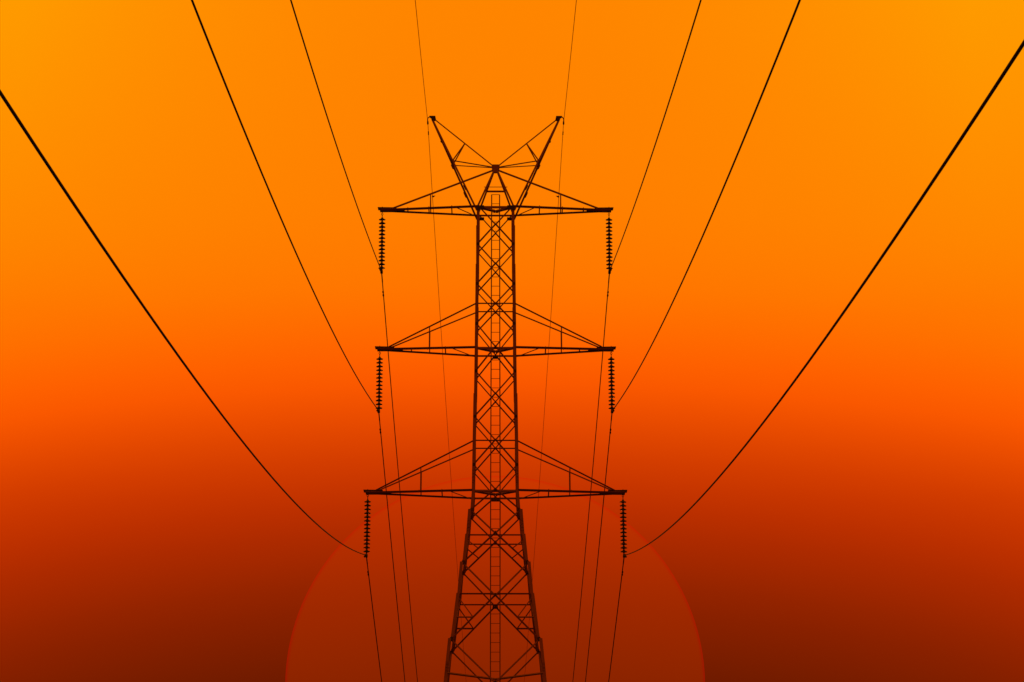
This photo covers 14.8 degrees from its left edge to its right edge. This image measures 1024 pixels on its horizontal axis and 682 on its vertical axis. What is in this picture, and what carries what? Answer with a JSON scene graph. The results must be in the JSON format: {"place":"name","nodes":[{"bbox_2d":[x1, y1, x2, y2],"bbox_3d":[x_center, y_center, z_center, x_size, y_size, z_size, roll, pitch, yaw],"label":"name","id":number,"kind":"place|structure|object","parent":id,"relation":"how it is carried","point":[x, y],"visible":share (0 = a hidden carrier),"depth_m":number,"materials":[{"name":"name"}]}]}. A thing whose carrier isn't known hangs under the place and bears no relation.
{"place":"outdoors","nodes":[
{"label":"outdoors","id":0,"kind":"place"},
{"bbox_2d":[0,0,1023,681],"label":"sky","id":1,"kind":"structure","parent":0,"point":[871,529],"materials":[{"name":"orange"}]},
{"label":"ground","id":2,"kind":"structure","parent":0,"visible":0},
{"bbox_2d":[363,116,626,681],"bbox_3d":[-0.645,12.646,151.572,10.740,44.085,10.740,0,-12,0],"label":"transmission tower","id":3,"kind":"structure","parent":2,"relation":"on","point":[502,492],"depth_m":153.66,"materials":[{"name":"metal"}]},
{"bbox_2d":[363,494,370,557],"bbox_3d":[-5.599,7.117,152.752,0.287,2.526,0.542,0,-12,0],"label":"insulator string","id":4,"kind":"object","parent":3,"relation":"hanging from","point":[367,512],"visible":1,"depth_m":152.67,"materials":[{"name":"black ceramic"}]},
{"bbox_2d":[0,90,381,681],"bbox_3d":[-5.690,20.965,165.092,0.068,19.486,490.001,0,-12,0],"label":"power cable","id":5,"kind":"object","parent":4,"relation":"hanging from","point":[22,126],"visible":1,"depth_m":54.78,"materials":[{"name":"black metal"}]},
{"bbox_2d":[376,351,382,412],"bbox_3d":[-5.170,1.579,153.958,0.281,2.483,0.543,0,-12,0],"label":"insulator string","id":6,"kind":"object","parent":3,"relation":"hanging from","point":[379,369],"visible":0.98,"depth_m":153.89,"materials":[{"name":"black ceramic"}]},
{"bbox_2d":[191,0,404,680],"bbox_3d":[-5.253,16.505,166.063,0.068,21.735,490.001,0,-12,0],"label":"power cable","id":7,"kind":"object","parent":6,"relation":"hanging from","point":[216,62],"visible":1,"depth_m":85.92,"materials":[{"name":"black metal"}]},
{"bbox_2d":[378,212,385,273],"bbox_3d":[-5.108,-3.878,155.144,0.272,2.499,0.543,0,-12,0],"label":"insulator string","id":8,"kind":"object","parent":3,"relation":"hanging from","point":[381,249],"visible":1,"depth_m":155.06,"materials":[{"name":"black ceramic"}]},
{"bbox_2d":[290,0,417,681],"bbox_3d":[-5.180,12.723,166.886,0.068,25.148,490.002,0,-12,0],"label":"power cable","id":9,"kind":"object","parent":8,"relation":"hanging from","point":[380,269],"visible":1,"depth_m":145.35,"materials":[{"name":"black metal"}]},
{"bbox_2d":[415,0,465,673],"bbox_3d":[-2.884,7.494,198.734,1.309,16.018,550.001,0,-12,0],"label":"earth wire","id":10,"kind":"object","parent":3,"relation":"attached to","point":[438,287],"visible":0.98,"depth_m":174.80,"materials":[{"name":"black metal"}]},
{"bbox_2d":[524,0,576,679],"bbox_3d":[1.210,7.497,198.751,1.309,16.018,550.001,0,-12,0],"label":"earth wire","id":11,"kind":"object","parent":3,"relation":"attached to","point":[553,279],"visible":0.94,"depth_m":174.35,"materials":[{"name":"black metal"}]},
{"bbox_2d":[606,213,612,273],"bbox_3d":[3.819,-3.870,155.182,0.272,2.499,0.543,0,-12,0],"label":"insulator string","id":12,"kind":"object","parent":3,"relation":"hanging from","point":[609,249],"visible":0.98,"depth_m":155.11,"materials":[{"name":"black ceramic"}]},
{"bbox_2d":[573,0,701,677],"bbox_3d":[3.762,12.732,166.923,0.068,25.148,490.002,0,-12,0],"label":"power cable","id":13,"kind":"object","parent":12,"relation":"hanging from","point":[609,278],"visible":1,"depth_m":144.53,"materials":[{"name":"black metal"}]},
{"bbox_2d":[608,351,614,413],"bbox_3d":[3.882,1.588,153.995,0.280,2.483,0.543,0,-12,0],"label":"insulator string","id":14,"kind":"object","parent":3,"relation":"hanging from","point":[611,377],"visible":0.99,"depth_m":153.94,"materials":[{"name":"black ceramic"}]},
{"bbox_2d":[585,0,800,681],"bbox_3d":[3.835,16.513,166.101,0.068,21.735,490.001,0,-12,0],"label":"power cable","id":15,"kind":"object","parent":14,"relation":"hanging from","point":[775,61],"visible":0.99,"depth_m":86.00,"materials":[{"name":"black metal"}]},
{"bbox_2d":[620,495,626,557],"bbox_3d":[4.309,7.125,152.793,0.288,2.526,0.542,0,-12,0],"label":"insulator string","id":16,"kind":"object","parent":3,"relation":"hanging from","point":[623,528],"visible":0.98,"depth_m":152.72,"materials":[{"name":"black ceramic"}]},
{"bbox_2d":[608,40,1023,681],"bbox_3d":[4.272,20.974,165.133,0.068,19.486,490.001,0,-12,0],"label":"power cable","id":17,"kind":"object","parent":16,"relation":"hanging from","point":[1000,78],"visible":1,"depth_m":51.33,"materials":[{"name":"black metal"}]}
]}

